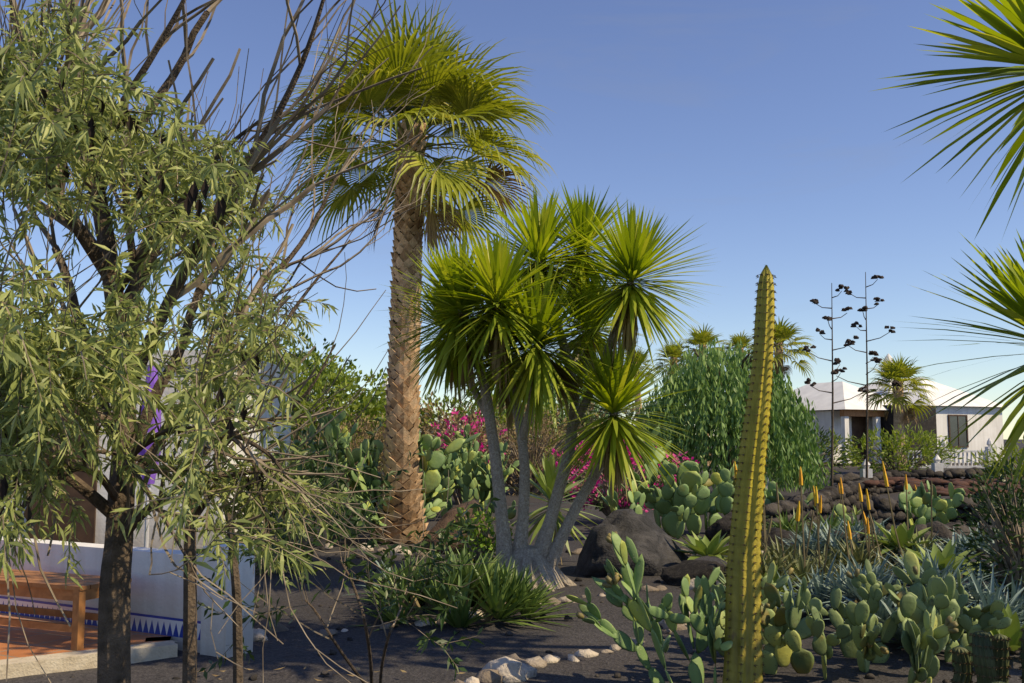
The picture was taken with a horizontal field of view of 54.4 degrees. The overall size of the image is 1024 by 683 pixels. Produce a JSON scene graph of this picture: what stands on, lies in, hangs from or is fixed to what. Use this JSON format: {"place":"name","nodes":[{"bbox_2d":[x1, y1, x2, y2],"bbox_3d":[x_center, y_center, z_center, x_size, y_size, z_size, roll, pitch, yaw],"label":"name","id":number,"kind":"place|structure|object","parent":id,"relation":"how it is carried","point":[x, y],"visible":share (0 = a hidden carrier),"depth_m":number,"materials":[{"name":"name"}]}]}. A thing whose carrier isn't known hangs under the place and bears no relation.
{"place":"outdoors","nodes":[
{"label":"outdoors","id":0,"kind":"place"},
{"bbox_2d":[2,350,294,549],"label":"house","id":1,"kind":"structure","parent":0,"point":[95,534],"depth_m":13.35,"materials":[{"name":"white paint"}]},
{"bbox_2d":[0,439,1023,682],"bbox_3d":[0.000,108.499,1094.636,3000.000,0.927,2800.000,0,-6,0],"label":"ground","id":2,"kind":"structure","parent":0,"point":[295,654],"depth_m":7.72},
{"bbox_2d":[0,613,170,659],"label":"terrace floor","id":3,"kind":"structure","parent":2,"relation":"on","point":[42,642],"depth_m":7.49,"materials":[{"name":"tile"}]},
{"bbox_2d":[0,568,131,650],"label":"bench","id":4,"kind":"object","parent":3,"relation":"on","point":[77,595],"visible":0.55,"depth_m":7.32,"materials":[{"name":"brown wood"}]},
{"bbox_2d":[0,636,177,679],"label":"patio kerb","id":5,"kind":"structure","parent":2,"relation":"on","point":[62,662],"depth_m":6.91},
{"bbox_2d":[0,536,254,657],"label":"low wall","id":6,"kind":"structure","parent":2,"relation":"on","point":[159,595],"depth_m":7.69,"materials":[{"name":"white paint"}]},
{"bbox_2d":[0,596,200,639],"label":"tile border","id":7,"kind":"object","parent":6,"relation":"attached to","point":[159,625],"visible":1,"depth_m":7.80,"materials":[{"name":"blue tile"}]},
{"bbox_2d":[138,356,160,547],"bbox_3d":[-3.257,1.252,8.920,0.440,2.250,0.440,0,-6,0],"label":"closed parasol","id":8,"kind":"object","parent":2,"relation":"on","point":[150,482],"visible":0.15,"depth_m":8.90,"materials":[{"name":"purple fabric"}]},
{"bbox_2d":[0,0,456,682],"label":"tree","id":9,"kind":"object","parent":2,"relation":"on","point":[76,118],"visible":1,"depth_m":3.19,"materials":[{"name":"green plant"}]},
{"bbox_2d":[254,618,288,632],"bbox_3d":[-2.025,2.366,8.308,0.254,0.130,0.238,5,-8,-44],"label":"rock","id":10,"kind":"object","parent":2,"relation":"on","point":[280,628],"visible":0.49,"depth_m":8.25,"materials":[{"name":"stone"}]},
{"bbox_2d":[223,468,325,574],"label":"bush","id":11,"kind":"object","parent":2,"relation":"on","point":[316,543],"visible":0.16,"depth_m":11.97,"materials":[{"name":"green plant"}]},
{"bbox_2d":[193,329,380,440],"bbox_3d":[-7.492,2.177,31.016,6.981,5.307,5.232,0,-6,0],"label":"shrub","id":12,"kind":"object","parent":2,"relation":"on","point":[300,353],"visible":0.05,"depth_m":30.75,"materials":[{"name":"green plant"}]},
{"bbox_2d":[301,510,326,549],"bbox_3d":[-2.944,2.775,14.747,0.414,0.655,0.330,1,-6,-11],"label":"standing rock","id":13,"kind":"object","parent":2,"relation":"on","point":[323,541],"visible":0.29,"depth_m":14.62,"materials":[{"name":"grey stone"}]},
{"bbox_2d":[197,666,462,680],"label":"litter dry leaves","id":14,"kind":"object","parent":2,"relation":"on","point":[317,679],"visible":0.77,"depth_m":6.70,"materials":[{"name":"brown plant"}]},
{"bbox_2d":[268,350,419,464],"bbox_3d":[-5.409,2.131,24.858,6.254,3.858,4.643,0,-6,0],"label":"bright green bush","id":15,"kind":"object","parent":2,"relation":"on","point":[374,407],"visible":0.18,"depth_m":24.41,"materials":[{"name":"green plant"}]},
{"bbox_2d":[196,366,499,682],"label":"sparse shrub","id":16,"kind":"object","parent":2,"relation":"on","point":[436,562],"visible":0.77,"depth_m":4.97,"materials":[{"name":"green plant"}]},
{"bbox_2d":[290,412,433,491],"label":"dry bush","id":17,"kind":"object","parent":2,"relation":"on","point":[377,436],"visible":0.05,"depth_m":21.71,"materials":[{"name":"plant"}]},
{"bbox_2d":[342,560,404,595],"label":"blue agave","id":18,"kind":"object","parent":2,"relation":"on","point":[380,577],"visible":0.06,"depth_m":9.77,"materials":[{"name":"plant"}]},
{"bbox_2d":[324,543,427,556],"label":"stones","id":19,"kind":"object","parent":2,"relation":"on","point":[326,546],"visible":0.51,"depth_m":14.17,"materials":[{"name":"beige stone"}]},
{"bbox_2d":[272,411,480,542],"bbox_3d":[-2.543,2.195,16.640,4.366,2.138,3.112,-3,-6,25],"label":"prickly pear cactus","id":20,"kind":"object","parent":2,"relation":"on","point":[434,461],"visible":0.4,"depth_m":15.96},
{"bbox_2d":[307,389,446,456],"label":"bush","id":21,"kind":"object","parent":2,"relation":"on","point":[356,410],"visible":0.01,"depth_m":35.34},
{"bbox_2d":[261,0,557,543],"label":"fan palm","id":22,"kind":"object","parent":2,"relation":"on","point":[456,93],"visible":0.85,"depth_m":15.86,"materials":[{"name":"green plant"}]},
{"bbox_2d":[381,378,452,462],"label":"bush","id":23,"kind":"object","parent":2,"relation":"on","point":[422,422],"visible":0.12,"depth_m":38.46,"materials":[{"name":"plant"}]},
{"bbox_2d":[421,500,493,553],"bbox_3d":[-0.774,2.737,14.732,0.984,0.765,1.788,-2,-6,21],"label":"brown rock","id":24,"kind":"object","parent":2,"relation":"on","point":[447,517],"visible":0.28,"depth_m":14.21,"materials":[{"name":"brown stone"}]},
{"bbox_2d":[418,408,506,504],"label":"bougainvillea","id":25,"kind":"object","parent":2,"relation":"on","point":[456,494],"visible":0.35,"depth_m":23.66,"materials":[{"name":"pink plant"}]},
{"bbox_2d":[352,542,576,634],"bbox_3d":[-0.415,2.201,9.069,2.192,0.810,2.186,0,-6,0],"label":"aloe mound","id":26,"kind":"object","parent":2,"relation":"on","point":[494,588],"visible":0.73,"depth_m":8.77,"materials":[{"name":"green plant"}]},
{"bbox_2d":[421,423,518,522],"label":"prickly pear cactus","id":27,"kind":"object","parent":2,"relation":"on","point":[470,469],"visible":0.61,"depth_m":19.98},
{"bbox_2d":[358,388,599,482],"bbox_3d":[-1.107,3.225,32.807,8.676,3.704,4.588,0,-6,0],"label":"bush","id":28,"kind":"object","parent":2,"relation":"on","point":[428,416],"visible":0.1,"depth_m":32.25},
{"bbox_2d":[449,507,514,562],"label":"jade bush","id":29,"kind":"object","parent":2,"relation":"on","point":[483,543],"visible":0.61,"depth_m":12.97,"materials":[{"name":"green plant"}]},
{"bbox_2d":[253,578,724,641],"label":"stones","id":30,"kind":"object","parent":2,"relation":"on","point":[258,634],"visible":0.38,"depth_m":8.63,"materials":[{"name":"grey stone"}]},
{"bbox_2d":[433,407,603,495],"bbox_3d":[0.526,3.001,26.927,5.827,2.538,2.750,0,-6,0],"label":"bougainvillea","id":31,"kind":"object","parent":2,"relation":"on","point":[512,480],"visible":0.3,"depth_m":26.61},
{"bbox_2d":[461,360,618,446],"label":"bush","id":32,"kind":"object","parent":2,"relation":"on","point":[555,395],"visible":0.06,"depth_m":38.45,"materials":[{"name":"green plant"}]},
{"bbox_2d":[70,545,1019,682],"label":"stones","id":33,"kind":"object","parent":2,"relation":"on","point":[566,617],"visible":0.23,"depth_m":8.13,"materials":[{"name":"grey stone"}]},
{"bbox_2d":[377,182,721,590],"bbox_3d":[0.383,0.392,11.248,3.936,4.789,3.297,0,-6,0],"label":"yucca","id":34,"kind":"object","parent":2,"relation":"on","point":[500,323],"visible":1,"depth_m":10.73,"materials":[{"name":"green plant"}]},
{"bbox_2d":[509,447,599,562],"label":"young yucca","id":35,"kind":"object","parent":2,"relation":"on","point":[546,482],"visible":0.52,"depth_m":12.86,"materials":[{"name":"green plant"}]},
{"bbox_2d":[450,612,690,682],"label":"stones","id":36,"kind":"object","parent":2,"relation":"on","point":[514,667],"visible":0.58,"depth_m":6.71,"materials":[{"name":"grey stone"}]},
{"bbox_2d":[485,402,709,476],"bbox_3d":[3.077,3.691,35.852,8.844,3.460,4.460,0,-6,0],"label":"bush","id":37,"kind":"object","parent":2,"relation":"on","point":[625,413],"visible":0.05,"depth_m":35.31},
{"bbox_2d":[543,439,699,516],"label":"bougainvillea","id":38,"kind":"object","parent":2,"relation":"on","point":[596,500],"visible":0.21,"depth_m":18.73,"materials":[{"name":"pink plant"}]},
{"bbox_2d":[574,509,688,576],"bbox_3d":[1.420,2.468,12.238,1.500,0.809,1.202,2,-6,-23],"label":"grey rock","id":39,"kind":"object","parent":2,"relation":"on","point":[656,546],"visible":0.64,"depth_m":11.89,"materials":[{"name":"grey stone"}]},
{"bbox_2d":[624,347,657,426],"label":"fan palm","id":40,"kind":"object","parent":2,"relation":"on","point":[640,369],"visible":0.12,"depth_m":51.81,"materials":[{"name":"green plant"}]},
{"bbox_2d":[565,531,732,682],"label":"prickly pear cactus","id":41,"kind":"object","parent":2,"relation":"on","point":[637,611],"visible":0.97,"depth_m":6.29,"materials":[{"name":"green plant"}]},
{"bbox_2d":[596,480,709,538],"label":"prickly pear cactus","id":42,"kind":"object","parent":2,"relation":"on","point":[683,512],"visible":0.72,"depth_m":15.86,"materials":[{"name":"green plant"}]},
{"bbox_2d":[570,548,762,555],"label":"stones","id":43,"kind":"object","parent":2,"relation":"on","point":[576,551],"visible":0.11,"depth_m":13.85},
{"bbox_2d":[647,340,686,391],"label":"fan palm","id":44,"kind":"object","parent":2,"relation":"on","point":[674,354],"visible":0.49,"depth_m":45.95,"materials":[{"name":"green plant"}]},
{"bbox_2d":[621,426,737,537],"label":"prickly pear cactus","id":45,"kind":"object","parent":2,"relation":"on","point":[663,500],"visible":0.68,"depth_m":16.60,"materials":[{"name":"green plant"}]},
{"bbox_2d":[660,560,726,586],"bbox_3d":[2.040,2.563,11.051,0.735,0.306,0.633,-2,-6,21],"label":"dark rock","id":46,"kind":"object","parent":2,"relation":"on","point":[673,575],"visible":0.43,"depth_m":10.85,"materials":[{"name":"grey stone"}]},
{"bbox_2d":[671,530,729,561],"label":"agave","id":47,"kind":"object","parent":2,"relation":"on","point":[703,546],"visible":0.84,"depth_m":11.97,"materials":[{"name":"green plant"}]},
{"bbox_2d":[676,324,729,465],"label":"fan palm","id":48,"kind":"object","parent":2,"relation":"on","point":[703,337],"visible":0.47,"depth_m":43.88,"materials":[{"name":"green plant"}]},
{"bbox_2d":[632,337,830,498],"bbox_3d":[5.471,1.971,25.463,4.993,4.280,5.380,0,-6,0],"label":"weeping tree","id":49,"kind":"object","parent":2,"relation":"on","point":[711,401],"visible":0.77,"depth_m":24.20,"materials":[{"name":"green plant"}]},
{"bbox_2d":[705,513,762,540],"bbox_3d":[3.535,2.948,15.879,0.774,0.510,0.856,-4,-7,35],"label":"dark rock","id":50,"kind":"object","parent":2,"relation":"on","point":[722,524],"visible":0.19,"depth_m":15.66,"materials":[{"name":"black stone"}]},
{"bbox_2d":[720,331,753,363],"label":"fan palm","id":51,"kind":"object","parent":2,"relation":"on","point":[744,341],"visible":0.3,"depth_m":43.99,"materials":[{"name":"green plant"}]},
{"bbox_2d":[720,265,776,682],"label":"columnar cactus","id":52,"kind":"object","parent":2,"relation":"on","point":[743,662],"visible":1,"depth_m":6.25,"materials":[{"name":"green plant"}]},
{"bbox_2d":[719,461,813,570],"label":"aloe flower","id":53,"kind":"object","parent":2,"relation":"on","point":[779,548],"visible":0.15,"depth_m":11.88,"materials":[{"name":"green plant"}]},
{"bbox_2d":[725,467,834,594],"bbox_3d":[2.774,2.045,10.553,1.326,1.434,1.758,0,-6,0],"label":"aloe plant","id":54,"kind":"object","parent":2,"relation":"on","point":[802,567],"visible":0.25,"depth_m":10.46,"materials":[{"name":"green plant"}]},
{"bbox_2d":[761,527,801,550],"bbox_3d":[3.743,2.846,14.190,0.787,0.375,0.713,-3,-6,24],"label":"dark rock","id":55,"kind":"object","parent":2,"relation":"on","point":[774,531],"visible":0.16,"depth_m":13.97,"materials":[{"name":"grey stone"}]},
{"bbox_2d":[747,316,815,379],"bbox_3d":[10.750,1.974,40.096,3.070,6.288,3.062,0,-6,0],"label":"fan palm","id":56,"kind":"object","parent":2,"relation":"on","point":[783,333],"visible":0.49,"depth_m":39.84,"materials":[{"name":"green plant"}]},
{"bbox_2d":[761,566,808,594],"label":"agave","id":57,"kind":"object","parent":2,"relation":"on","point":[777,577],"visible":0.16,"depth_m":9.89,"materials":[{"name":"green plant"}]},
{"bbox_2d":[737,426,855,483],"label":"terrace bush","id":58,"kind":"object","parent":2,"relation":"on","point":[836,444],"visible":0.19,"depth_m":29.36,"materials":[{"name":"green plant"}]},
{"bbox_2d":[764,481,850,523],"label":"prickly pear cactus","id":59,"kind":"object","parent":2,"relation":"on","point":[770,494],"visible":0.36,"depth_m":17.73,"materials":[{"name":"green plant"}]},
{"bbox_2d":[762,486,869,553],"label":"aloe plant","id":60,"kind":"object","parent":2,"relation":"on","point":[786,525],"visible":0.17,"depth_m":14.59,"materials":[{"name":"green plant"}]},
{"bbox_2d":[762,476,878,530],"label":"stone wall","id":61,"kind":"structure","parent":2,"relation":"on","point":[831,495],"depth_m":19.33,"materials":[{"name":"grey stone"}]},
{"bbox_2d":[776,477,891,587],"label":"aloe plant","id":62,"kind":"object","parent":2,"relation":"on","point":[842,560],"visible":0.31,"depth_m":10.98,"materials":[{"name":"green plant"}]},
{"bbox_2d":[771,513,904,565],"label":"agave plant","id":63,"kind":"object","parent":2,"relation":"on","point":[813,541],"visible":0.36,"depth_m":13.09,"materials":[{"name":"green plant"}]},
{"bbox_2d":[802,272,901,485],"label":"agave flower stalks","id":64,"kind":"object","parent":2,"relation":"on","point":[848,342],"visible":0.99,"depth_m":24.44,"materials":[{"name":"black plant"}]},
{"bbox_2d":[766,454,943,488],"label":"terrace finials","id":65,"kind":"object","parent":2,"relation":"on","point":[937,465],"visible":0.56,"depth_m":27.94,"materials":[{"name":"white concrete"}]},
{"bbox_2d":[705,550,1011,682],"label":"prickly pear cactus","id":66,"kind":"object","parent":2,"relation":"on","point":[934,615],"visible":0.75,"depth_m":6.89,"materials":[{"name":"green plant"}]},
{"bbox_2d":[808,461,922,576],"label":"aloe plant","id":67,"kind":"object","parent":2,"relation":"on","point":[857,553],"visible":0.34,"depth_m":11.26,"materials":[{"name":"green plant"}]},
{"bbox_2d":[855,352,937,466],"bbox_3d":[13.971,2.546,35.932,2.740,4.438,2.759,0,-6,0],"label":"fan palm","id":68,"kind":"object","parent":2,"relation":"on","point":[899,402],"visible":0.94,"depth_m":35.78,"materials":[{"name":"green plant"}]},
{"bbox_2d":[856,521,941,553],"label":"agave","id":69,"kind":"object","parent":2,"relation":"on","point":[903,533],"visible":0.7,"depth_m":12.35,"materials":[{"name":"green plant"}]},
{"bbox_2d":[777,546,1023,647],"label":"agave plants","id":70,"kind":"object","parent":2,"relation":"on","point":[978,594],"visible":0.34,"depth_m":8.61,"materials":[{"name":"green plant"}]},
{"bbox_2d":[858,474,944,563],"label":"aloe plant","id":71,"kind":"object","parent":2,"relation":"on","point":[926,545],"visible":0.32,"depth_m":12.47,"materials":[{"name":"green plant"}]},
{"bbox_2d":[840,421,963,473],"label":"terrace bush","id":72,"kind":"object","parent":2,"relation":"on","point":[926,452],"visible":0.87,"depth_m":29.48,"materials":[{"name":"green plant"}]},
{"bbox_2d":[833,480,973,518],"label":"aloe flowers","id":73,"kind":"object","parent":2,"relation":"on","point":[855,511],"visible":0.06,"depth_m":19.88,"materials":[{"name":"plant"}]},
{"bbox_2d":[830,467,1009,493],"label":"stone wall","id":74,"kind":"structure","parent":2,"relation":"on","point":[958,473],"depth_m":27.66,"materials":[{"name":"grey stone"}]},
{"bbox_2d":[875,597,977,649],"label":"agave","id":75,"kind":"object","parent":2,"relation":"on","point":[889,608],"visible":0.08,"depth_m":7.57,"materials":[{"name":"green plant"}]},
{"bbox_2d":[831,521,1023,557],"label":"agave plant","id":76,"kind":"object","parent":2,"relation":"on","point":[942,530],"depth_m":13.60,"materials":[{"name":"green plant"}]},
{"bbox_2d":[898,480,964,543],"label":"prickly pear cactus","id":77,"kind":"object","parent":2,"relation":"on","point":[919,502],"visible":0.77,"depth_m":14.62,"materials":[{"name":"green plant"}]},
{"bbox_2d":[891,540,991,577],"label":"agave","id":78,"kind":"object","parent":2,"relation":"on","point":[946,555],"visible":0.41,"depth_m":11.01,"materials":[{"name":"green plant"}]},
{"bbox_2d":[862,477,1023,498],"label":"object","id":79,"kind":"object","parent":2,"relation":"on","point":[964,484],"visible":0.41,"depth_m":23.04,"materials":[{"name":"brown stone"}]},
{"bbox_2d":[893,438,995,467],"bbox_3d":[17.256,4.451,39.755,3.955,1.200,0.280,0,-6,0],"label":"balustrade","id":80,"kind":"object","parent":2,"relation":"on","point":[989,441],"visible":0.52,"depth_m":39.69,"materials":[{"name":"white concrete"}]},
{"bbox_2d":[873,0,1023,494],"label":"yucca","id":81,"kind":"object","parent":2,"relation":"on","point":[1010,38],"visible":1,"depth_m":5.00,"materials":[{"name":"green plant"}]},
{"bbox_2d":[890,522,1008,579],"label":"agave plant","id":82,"kind":"object","parent":2,"relation":"on","point":[962,538],"visible":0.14,"depth_m":11.83,"materials":[{"name":"green plant"}]},
{"bbox_2d":[948,646,974,682],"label":"columnar cactus","id":83,"kind":"object","parent":2,"relation":"on","point":[963,671],"visible":0.99,"depth_m":5.65,"materials":[{"name":"green plant"}]},
{"bbox_2d":[969,630,999,682],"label":"columnar cactus","id":84,"kind":"object","parent":2,"relation":"on","point":[984,658],"visible":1,"depth_m":5.42,"materials":[{"name":"green plant"}]},
{"bbox_2d":[949,456,1023,600],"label":"bush","id":85,"kind":"object","parent":2,"relation":"on","point":[1008,547],"visible":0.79,"depth_m":8.88,"materials":[{"name":"green plant"}]},
{"bbox_2d":[965,603,1023,650],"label":"agave","id":86,"kind":"object","parent":2,"relation":"on","point":[1013,632],"visible":0.25,"depth_m":7.27,"materials":[{"name":"green plant"}]},
{"bbox_2d":[966,435,1023,478],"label":"terrace bush","id":87,"kind":"object","parent":2,"relation":"on","point":[986,461],"visible":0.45,"depth_m":26.84,"materials":[{"name":"green plant"}]},
{"bbox_2d":[991,634,1012,682],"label":"columnar cactus","id":88,"kind":"object","parent":2,"relation":"on","point":[1000,643],"visible":0.7,"depth_m":5.62,"materials":[{"name":"green plant"}]},
{"bbox_2d":[1018,628,1023,682],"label":"cactus","id":89,"kind":"object","parent":2,"relation":"on","point":[1021,649],"visible":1,"depth_m":5.35,"materials":[{"name":"green plant"}]},
{"bbox_2d":[0,0,1023,438],"label":"sky","id":90,"kind":"structure","parent":0,"point":[763,122],"materials":[{"name":"blue"}]},
{"bbox_2d":[767,353,1003,463],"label":"house","id":91,"kind":"structure","parent":0,"point":[850,417],"depth_m":43.88,"materials":[{"name":"white paint"}]},
{"bbox_2d":[859,493,1023,529],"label":"stone wall","id":92,"kind":"structure","parent":0,"point":[880,510],"depth_m":17.25,"materials":[{"name":"grey stone"}]}
]}

